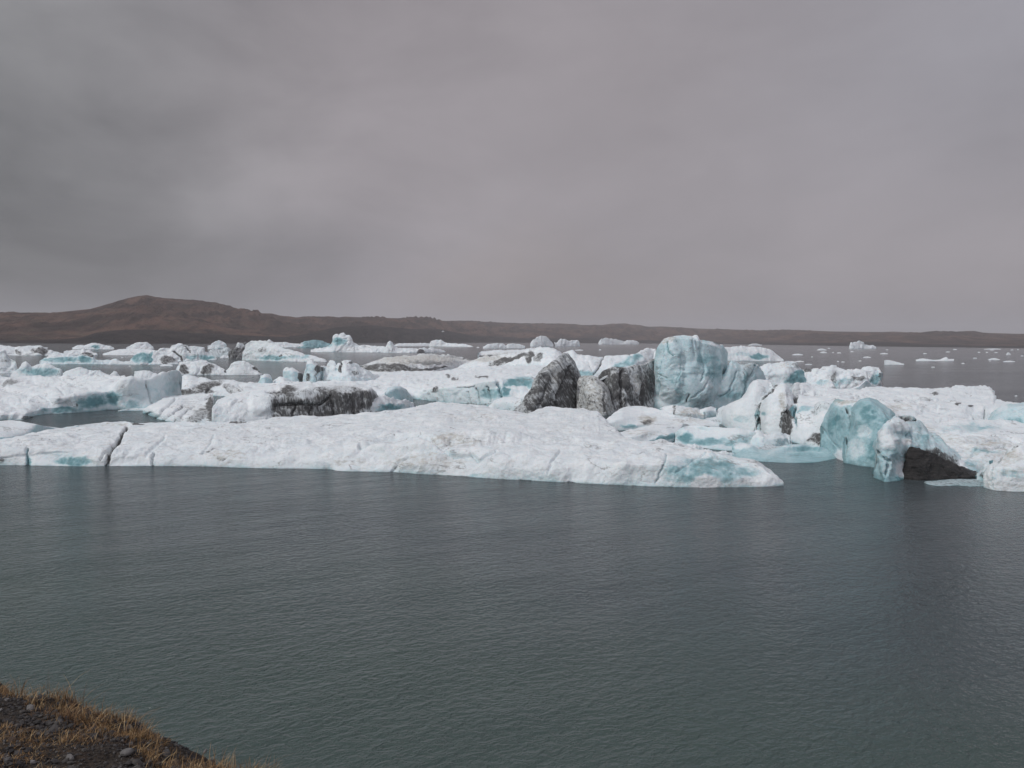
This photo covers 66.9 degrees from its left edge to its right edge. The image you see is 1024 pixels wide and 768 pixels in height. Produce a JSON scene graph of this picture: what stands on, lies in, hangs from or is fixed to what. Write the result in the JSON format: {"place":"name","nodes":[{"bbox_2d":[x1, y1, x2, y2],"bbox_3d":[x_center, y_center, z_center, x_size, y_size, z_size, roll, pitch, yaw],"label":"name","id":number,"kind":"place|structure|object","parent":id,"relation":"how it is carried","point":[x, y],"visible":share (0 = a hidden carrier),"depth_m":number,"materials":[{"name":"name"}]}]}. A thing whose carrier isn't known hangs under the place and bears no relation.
{"place":"outdoors","nodes":[
{"label":"outdoors","id":0,"kind":"place"},
{"bbox_2d":[0,683,220,767],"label":"shore bank","id":1,"kind":"structure","parent":0,"point":[97,757],"depth_m":3.98,"materials":[{"name":"gravel"}]},
{"bbox_2d":[26,704,34,710],"bbox_3d":[-2.785,1.878,4.479,0.042,0.049,0.071,-3,5,-44],"label":"stone","id":2,"kind":"object","parent":1,"relation":"on","point":[30,707],"visible":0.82,"depth_m":4.46,"materials":[{"name":"grey stone"}]},
{"bbox_2d":[66,754,73,760],"bbox_3d":[-2.183,1.847,3.830,0.056,0.040,0.034,2,4,26],"label":"stone","id":3,"kind":"object","parent":1,"relation":"on","point":[70,757],"visible":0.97,"depth_m":3.81,"materials":[{"name":"grey stone"}]},
{"bbox_2d":[120,748,133,756],"bbox_3d":[-1.978,1.892,3.982,0.062,0.047,0.076,1,3,0],"label":"stone","id":4,"kind":"object","parent":1,"relation":"on","point":[126,752],"visible":1,"depth_m":3.96,"materials":[{"name":"grey stone"}]},
{"bbox_2d":[0,669,299,767],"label":"dry grass","id":5,"kind":"structure","parent":1,"relation":"on","point":[138,735],"depth_m":4.27,"materials":[{"name":"plant"}]},
{"bbox_2d":[162,749,170,757],"bbox_3d":[-1.861,1.998,4.170,0.047,0.068,0.072,-1,4,-23],"label":"stone","id":6,"kind":"object","parent":1,"relation":"on","point":[166,752],"visible":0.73,"depth_m":4.15,"materials":[{"name":"grey stone"}]},
{"bbox_2d":[167,759,180,765],"bbox_3d":[-1.794,2.018,4.109,0.080,0.048,0.045,1,3,0],"label":"stone","id":7,"kind":"object","parent":1,"relation":"on","point":[178,762],"visible":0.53,"depth_m":4.10,"materials":[{"name":"grey stone"}]},
{"bbox_2d":[0,343,1023,767],"bbox_3d":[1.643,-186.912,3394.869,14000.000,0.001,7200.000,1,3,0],"label":"lake water","id":8,"kind":"structure","parent":0,"point":[834,613],"depth_m":23.12,"materials":[{"name":"grey liquid"}]},
{"bbox_2d":[0,350,16,376],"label":"iceberg","id":9,"kind":"object","parent":8,"relation":"on","point":[8,366],"visible":0.73,"depth_m":135.93,"materials":[{"name":"white ice"}]},
{"bbox_2d":[0,420,58,438],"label":"iceberg","id":10,"kind":"object","parent":8,"relation":"on","point":[11,428],"visible":0.52,"depth_m":60.48,"materials":[{"name":"white ice"}]},
{"bbox_2d":[0,345,63,355],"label":"iceberg","id":11,"kind":"object","parent":8,"relation":"on","point":[38,350],"visible":0.81,"depth_m":308.84,"materials":[{"name":"white ice"}]},
{"bbox_2d":[10,361,62,377],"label":"iceberg","id":12,"kind":"object","parent":8,"relation":"on","point":[43,369],"visible":0.59,"depth_m":135.25,"materials":[{"name":"white ice"}]},
{"bbox_2d":[39,354,117,364],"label":"iceberg","id":13,"kind":"object","parent":8,"relation":"on","point":[81,359],"visible":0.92,"depth_m":216.77,"materials":[{"name":"white ice"}]},
{"bbox_2d":[63,348,97,355],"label":"iceberg","id":14,"kind":"object","parent":8,"relation":"on","point":[83,351],"visible":0.69,"depth_m":314.67,"materials":[{"name":"white ice"}]},
{"bbox_2d":[63,367,107,376],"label":"iceberg","id":15,"kind":"object","parent":8,"relation":"on","point":[80,371],"visible":0.41,"depth_m":138.47,"materials":[{"name":"white ice"}]},
{"bbox_2d":[0,370,181,419],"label":"iceberg","id":16,"kind":"object","parent":8,"relation":"on","point":[24,397],"visible":0.94,"depth_m":84.73,"materials":[{"name":"white ice"}]},
{"bbox_2d":[72,343,113,348],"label":"iceberg","id":17,"kind":"object","parent":8,"relation":"on","point":[94,346],"visible":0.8,"depth_m":462.61,"materials":[{"name":"white ice"}]},
{"bbox_2d":[108,360,134,364],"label":"ice sliver","id":18,"kind":"object","parent":8,"relation":"on","point":[116,362],"visible":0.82,"depth_m":218.09,"materials":[{"name":"white ice"}]},
{"bbox_2d":[103,348,155,354],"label":"iceberg","id":19,"kind":"object","parent":8,"relation":"on","point":[129,351],"visible":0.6,"depth_m":327.97,"materials":[{"name":"white ice"}]},
{"bbox_2d":[118,408,143,410],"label":"iceberg","id":20,"kind":"object","parent":8,"relation":"on","point":[136,409],"visible":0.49,"depth_m":83.31,"materials":[{"name":"white ice"}]},
{"bbox_2d":[126,342,153,349],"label":"iceberg","id":21,"kind":"object","parent":8,"relation":"on","point":[142,345],"visible":0.76,"depth_m":466.60,"materials":[{"name":"white ice"}]},
{"bbox_2d":[134,370,157,377],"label":"iceberg","id":22,"kind":"object","parent":8,"relation":"on","point":[145,374],"visible":0.38,"depth_m":136.68,"materials":[{"name":"white ice"}]},
{"bbox_2d":[130,351,178,364],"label":"iceberg","id":23,"kind":"object","parent":8,"relation":"on","point":[149,358],"visible":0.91,"depth_m":220.98,"materials":[{"name":"white ice"}]},
{"bbox_2d":[64,421,245,427],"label":"iceberg","id":24,"kind":"object","parent":8,"relation":"on","point":[119,423],"visible":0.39,"depth_m":67.72,"materials":[{"name":"white ice"}]},
{"bbox_2d":[143,393,212,422],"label":"iceberg","id":25,"kind":"object","parent":8,"relation":"on","point":[197,407],"visible":0.87,"depth_m":78.00,"materials":[{"name":"white ice"}]},
{"bbox_2d":[157,343,198,361],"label":"iceberg","id":26,"kind":"object","parent":8,"relation":"on","point":[179,352],"visible":0.62,"depth_m":249.55,"materials":[{"name":"white ice"}]},
{"bbox_2d":[176,360,226,374],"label":"iceberg","id":27,"kind":"object","parent":8,"relation":"on","point":[202,367],"visible":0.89,"depth_m":163.08,"materials":[{"name":"white ice"}]},
{"bbox_2d":[189,346,216,359],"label":"iceberg","id":28,"kind":"object","parent":8,"relation":"on","point":[202,353],"visible":0.61,"depth_m":268.49,"materials":[{"name":"white ice"}]},
{"bbox_2d":[208,340,226,348],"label":"iceberg","id":29,"kind":"object","parent":8,"relation":"on","point":[218,344],"visible":0.81,"depth_m":514.99,"materials":[{"name":"white ice"}]},
{"bbox_2d":[208,347,230,356],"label":"iceberg","id":30,"kind":"object","parent":8,"relation":"on","point":[219,352],"visible":0.55,"depth_m":310.51,"materials":[{"name":"white ice"}]},
{"bbox_2d":[228,342,246,358],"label":"iceberg","id":31,"kind":"object","parent":8,"relation":"on","point":[236,352],"visible":0.45,"depth_m":286.78,"materials":[{"name":"grey ice"}]},
{"bbox_2d":[225,361,261,374],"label":"iceberg","id":32,"kind":"object","parent":8,"relation":"on","point":[240,368],"visible":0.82,"depth_m":164.64,"materials":[{"name":"white ice"}]},
{"bbox_2d":[181,375,312,395],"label":"iceberg","id":33,"kind":"object","parent":8,"relation":"on","point":[191,384],"visible":0.45,"depth_m":107.95,"materials":[{"name":"white ice"}]},
{"bbox_2d":[258,374,272,382],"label":"iceberg","id":34,"kind":"object","parent":8,"relation":"on","point":[265,378],"visible":0.3,"depth_m":113.00,"materials":[{"name":"white ice"}]},
{"bbox_2d":[273,377,290,382],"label":"iceberg","id":35,"kind":"object","parent":8,"relation":"on","point":[278,379],"visible":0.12,"depth_m":114.96,"materials":[{"name":"white ice"}]},
{"bbox_2d":[267,339,299,347],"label":"iceberg","id":36,"kind":"object","parent":8,"relation":"on","point":[286,345],"visible":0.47,"depth_m":624.11,"materials":[{"name":"white ice"}]},
{"bbox_2d":[242,340,326,361],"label":"iceberg","id":37,"kind":"object","parent":8,"relation":"on","point":[259,350],"visible":0.92,"depth_m":263.19,"materials":[{"name":"white ice"}]},
{"bbox_2d":[283,367,303,381],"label":"iceberg","id":38,"kind":"object","parent":8,"relation":"on","point":[293,374],"visible":0.38,"depth_m":117.52,"materials":[{"name":"white ice"}]},
{"bbox_2d":[212,381,377,421],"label":"iceberg","id":39,"kind":"object","parent":8,"relation":"on","point":[311,399],"visible":0.88,"depth_m":75.26,"materials":[{"name":"white ice"}]},
{"bbox_2d":[298,340,329,347],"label":"iceberg","id":40,"kind":"object","parent":8,"relation":"on","point":[314,344],"visible":0.81,"depth_m":608.21,"materials":[{"name":"ice"}]},
{"bbox_2d":[302,360,326,381],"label":"iceberg","id":41,"kind":"object","parent":8,"relation":"on","point":[313,371],"visible":0.59,"depth_m":116.31,"materials":[{"name":"white ice"}]},
{"bbox_2d":[311,333,384,351],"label":"iceberg","id":42,"kind":"object","parent":8,"relation":"on","point":[342,342],"visible":0.9,"depth_m":439.99,"materials":[{"name":"white ice"}]},
{"bbox_2d":[322,360,378,380],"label":"iceberg","id":43,"kind":"object","parent":8,"relation":"on","point":[346,370],"visible":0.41,"depth_m":117.35,"materials":[{"name":"white ice"}]},
{"bbox_2d":[360,395,414,411],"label":"iceberg","id":44,"kind":"object","parent":8,"relation":"on","point":[381,403],"visible":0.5,"depth_m":81.45,"materials":[{"name":"white ice"}]},
{"bbox_2d":[0,402,783,487],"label":"iceberg","id":45,"kind":"object","parent":8,"relation":"on","point":[560,444],"visible":0.98,"depth_m":48.41,"materials":[{"name":"white ice"}]},
{"bbox_2d":[384,386,412,401],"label":"iceberg","id":46,"kind":"object","parent":8,"relation":"on","point":[399,392],"visible":0.51,"depth_m":88.55,"materials":[{"name":"white ice"}]},
{"bbox_2d":[394,343,428,345],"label":"iceberg","id":47,"kind":"object","parent":8,"relation":"on","point":[413,344],"visible":0.69,"depth_m":845.43,"materials":[{"name":"white ice"}]},
{"bbox_2d":[383,341,444,352],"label":"iceberg","id":48,"kind":"object","parent":8,"relation":"on","point":[390,347],"visible":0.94,"depth_m":438.49,"materials":[{"name":"white ice"}]},
{"bbox_2d":[360,353,472,371],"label":"iceberg","id":49,"kind":"object","parent":8,"relation":"on","point":[427,362],"visible":0.71,"depth_m":187.30,"materials":[{"name":"white ice"}]},
{"bbox_2d":[306,365,545,405],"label":"iceberg","id":50,"kind":"object","parent":8,"relation":"on","point":[483,385],"visible":0.49,"depth_m":102.01,"materials":[{"name":"white ice"}]},
{"bbox_2d":[429,340,472,346],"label":"iceberg","id":51,"kind":"object","parent":8,"relation":"on","point":[438,343],"visible":0.94,"depth_m":818.23,"materials":[{"name":"white ice"}]},
{"bbox_2d":[483,343,505,348],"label":"iceberg","id":52,"kind":"object","parent":8,"relation":"on","point":[495,346],"visible":0.93,"depth_m":672.63,"materials":[{"name":"white ice"}]},
{"bbox_2d":[488,397,521,410],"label":"iceberg","id":53,"kind":"object","parent":8,"relation":"on","point":[508,403],"visible":0.62,"depth_m":85.45,"materials":[{"name":"white ice"}]},
{"bbox_2d":[458,346,561,367],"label":"iceberg","id":54,"kind":"object","parent":8,"relation":"on","point":[540,355],"visible":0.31,"depth_m":145.40,"materials":[{"name":"white ice"}]},
{"bbox_2d":[478,347,549,357],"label":"iceberg","id":55,"kind":"object","parent":8,"relation":"on","point":[491,353],"visible":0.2,"depth_m":284.77,"materials":[{"name":"white ice"}]},
{"bbox_2d":[506,344,524,347],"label":"iceberg","id":56,"kind":"object","parent":8,"relation":"on","point":[514,346],"visible":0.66,"depth_m":717.54,"materials":[{"name":"white ice"}]},
{"bbox_2d":[530,336,556,346],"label":"iceberg","id":57,"kind":"object","parent":8,"relation":"on","point":[542,341],"visible":0.96,"depth_m":911.73,"materials":[{"name":"white ice"}]},
{"bbox_2d":[513,353,580,412],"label":"iceberg","id":58,"kind":"object","parent":8,"relation":"on","point":[554,383],"visible":0.78,"depth_m":84.84,"materials":[{"name":"grey ice"}]},
{"bbox_2d":[557,339,579,345],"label":"iceberg","id":59,"kind":"object","parent":8,"relation":"on","point":[562,342],"visible":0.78,"depth_m":970.97,"materials":[{"name":"white ice"}]},
{"bbox_2d":[577,375,613,414],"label":"iceberg","id":60,"kind":"object","parent":8,"relation":"on","point":[593,393],"visible":0.76,"depth_m":83.98,"materials":[{"name":"grey ice"}]},
{"bbox_2d":[563,348,655,376],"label":"iceberg","id":61,"kind":"object","parent":8,"relation":"on","point":[589,365],"visible":0.3,"depth_m":118.82,"materials":[{"name":"white ice"}]},
{"bbox_2d":[598,338,638,343],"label":"iceberg","id":62,"kind":"object","parent":8,"relation":"on","point":[608,341],"visible":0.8,"depth_m":1564.22,"materials":[{"name":"white ice"}]},
{"bbox_2d":[598,358,654,411],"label":"iceberg","id":63,"kind":"object","parent":8,"relation":"on","point":[633,385],"visible":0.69,"depth_m":87.29,"materials":[{"name":"grey ice"}]},
{"bbox_2d":[620,422,688,441],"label":"iceberg","id":64,"kind":"object","parent":8,"relation":"on","point":[667,431],"visible":0.53,"depth_m":60.84,"materials":[{"name":"white ice"}]},
{"bbox_2d":[606,406,718,429],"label":"iceberg","id":65,"kind":"object","parent":8,"relation":"on","point":[629,417],"visible":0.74,"depth_m":71.62,"materials":[{"name":"white ice"}]},
{"bbox_2d":[660,405,703,418],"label":"iceberg","id":66,"kind":"object","parent":8,"relation":"on","point":[681,411],"visible":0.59,"depth_m":78.50,"materials":[{"name":"white ice"}]},
{"bbox_2d":[653,335,727,409],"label":"iceberg","id":67,"kind":"object","parent":8,"relation":"on","point":[689,371],"visible":0.91,"depth_m":89.43,"materials":[{"name":"blue ice"}]},
{"bbox_2d":[687,443,703,449],"bbox_3d":[13.329,4.960,56.919,1.731,1.234,1.753,1,3,0],"label":"ice rubble","id":68,"kind":"object","parent":8,"relation":"on","point":[694,445],"visible":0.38,"depth_m":56.57,"materials":[{"name":"white ice"}]},
{"bbox_2d":[700,406,715,418],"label":"iceberg","id":69,"kind":"object","parent":8,"relation":"on","point":[710,412],"visible":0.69,"depth_m":80.08,"materials":[{"name":"white ice"}]},
{"bbox_2d":[703,417,720,423],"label":"iceberg","id":70,"kind":"object","parent":8,"relation":"on","point":[714,419],"visible":0.19,"depth_m":76.62,"materials":[{"name":"white ice"}]},
{"bbox_2d":[675,425,758,450],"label":"iceberg","id":71,"kind":"object","parent":8,"relation":"on","point":[718,438],"visible":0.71,"depth_m":59.34,"materials":[{"name":"white ice"}]},
{"bbox_2d":[719,450,733,455],"bbox_3d":[14.715,5.192,54.341,2.021,1.097,1.794,1,3,0],"label":"ice rubble","id":72,"kind":"object","parent":8,"relation":"on","point":[727,453],"visible":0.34,"depth_m":53.91,"materials":[{"name":"white ice"}]},
{"bbox_2d":[695,360,765,409],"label":"iceberg","id":73,"kind":"object","parent":8,"relation":"on","point":[736,380],"visible":0.52,"depth_m":93.08,"materials":[{"name":"white ice"}]},
{"bbox_2d":[716,379,773,430],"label":"iceberg","id":74,"kind":"object","parent":8,"relation":"on","point":[740,413],"visible":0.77,"depth_m":71.34,"materials":[{"name":"white ice"}]},
{"bbox_2d":[725,346,783,360],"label":"iceberg","id":75,"kind":"object","parent":8,"relation":"on","point":[743,353],"visible":0.79,"depth_m":322.35,"materials":[{"name":"white ice"}]},
{"bbox_2d":[748,430,790,446],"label":"iceberg","id":76,"kind":"object","parent":8,"relation":"on","point":[760,438],"visible":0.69,"depth_m":58.69,"materials":[{"name":"white ice"}]},
{"bbox_2d":[757,441,791,449],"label":"iceberg","id":77,"kind":"object","parent":8,"relation":"on","point":[767,447],"visible":0.14,"depth_m":57.29,"materials":[{"name":"white ice"}]},
{"bbox_2d":[754,384,795,434],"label":"iceberg","id":78,"kind":"object","parent":8,"relation":"on","point":[772,403],"visible":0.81,"depth_m":66.58,"materials":[{"name":"white ice"}]},
{"bbox_2d":[760,361,805,390],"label":"iceberg","id":79,"kind":"object","parent":8,"relation":"on","point":[789,374],"visible":0.47,"depth_m":126.02,"materials":[{"name":"white ice"}]},
{"bbox_2d":[732,442,835,462],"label":"iceberg","id":80,"kind":"object","parent":8,"relation":"on","point":[796,453],"visible":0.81,"depth_m":53.97,"materials":[{"name":"white ice"}]},
{"bbox_2d":[813,401,831,415],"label":"iceberg","id":81,"kind":"object","parent":8,"relation":"on","point":[819,407],"visible":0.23,"depth_m":62.27,"materials":[{"name":"white ice"}]},
{"bbox_2d":[820,399,856,460],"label":"iceberg","id":82,"kind":"object","parent":8,"relation":"on","point":[835,427],"visible":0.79,"depth_m":54.39,"materials":[{"name":"ice"}]},
{"bbox_2d":[803,365,882,388],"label":"iceberg","id":83,"kind":"object","parent":8,"relation":"on","point":[833,376],"visible":0.71,"depth_m":128.38,"materials":[{"name":"white ice"}]},
{"bbox_2d":[851,379,872,389],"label":"iceberg","id":84,"kind":"object","parent":8,"relation":"on","point":[865,383],"visible":0.25,"depth_m":117.22,"materials":[{"name":"white ice"}]},
{"bbox_2d":[849,341,875,348],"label":"iceberg","id":85,"kind":"object","parent":8,"relation":"on","point":[858,345],"visible":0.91,"depth_m":1013.90,"materials":[{"name":"white ice"}]},
{"bbox_2d":[842,398,894,466],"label":"iceberg","id":86,"kind":"object","parent":8,"relation":"on","point":[870,417],"visible":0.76,"depth_m":51.10,"materials":[{"name":"blue ice"}]},
{"bbox_2d":[884,360,903,364],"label":"iceberg","id":87,"kind":"object","parent":8,"relation":"on","point":[888,362],"visible":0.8,"depth_m":283.37,"materials":[{"name":"white ice"}]},
{"bbox_2d":[781,382,1023,446],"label":"iceberg","id":88,"kind":"object","parent":8,"relation":"on","point":[963,410],"visible":0.54,"depth_m":68.08,"materials":[{"name":"white ice"}]},
{"bbox_2d":[872,415,979,481],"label":"iceberg","id":89,"kind":"object","parent":8,"relation":"on","point":[907,447],"visible":0.82,"depth_m":45.87,"materials":[{"name":"white ice"}]},
{"bbox_2d":[916,357,953,360],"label":"iceberg","id":90,"kind":"object","parent":8,"relation":"on","point":[942,359],"visible":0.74,"depth_m":351.00,"materials":[{"name":"white ice"}]},
{"bbox_2d":[924,479,982,486],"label":"iceberg","id":91,"kind":"object","parent":8,"relation":"on","point":[962,482],"visible":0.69,"depth_m":44.35,"materials":[{"name":"white ice"}]},
{"bbox_2d":[894,412,1019,469],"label":"iceberg","id":92,"kind":"object","parent":8,"relation":"on","point":[977,452],"visible":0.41,"depth_m":51.84,"materials":[{"name":"white ice"}]},
{"bbox_2d":[975,460,992,479],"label":"iceberg","id":93,"kind":"object","parent":8,"relation":"on","point":[979,475],"visible":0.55,"depth_m":45.53,"materials":[{"name":"white ice"}]},
{"bbox_2d":[983,442,1023,491],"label":"iceberg","id":94,"kind":"object","parent":8,"relation":"on","point":[1005,472],"visible":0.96,"depth_m":42.59,"materials":[{"name":"white ice"}]},
{"bbox_2d":[988,402,1023,422],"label":"iceberg","id":95,"kind":"object","parent":8,"relation":"on","point":[1015,412],"visible":0.41,"depth_m":63.58,"materials":[{"name":"white ice"}]},
{"bbox_2d":[0,295,1023,345],"bbox_3d":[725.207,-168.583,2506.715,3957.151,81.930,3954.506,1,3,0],"label":"hills","id":96,"kind":"structure","parent":0,"point":[160,313],"depth_m":1589.14,"materials":[{"name":"brown soil"}]},
{"bbox_2d":[0,325,1023,347],"bbox_3d":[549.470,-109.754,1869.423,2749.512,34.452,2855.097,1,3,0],"label":"shore ridge","id":97,"kind":"structure","parent":0,"point":[370,334],"depth_m":1331.41,"materials":[{"name":"brown soil"}]},
{"bbox_2d":[0,0,1023,333],"label":"sky","id":98,"kind":"structure","parent":0,"point":[814,165],"materials":[{"name":"grey"}]}
]}

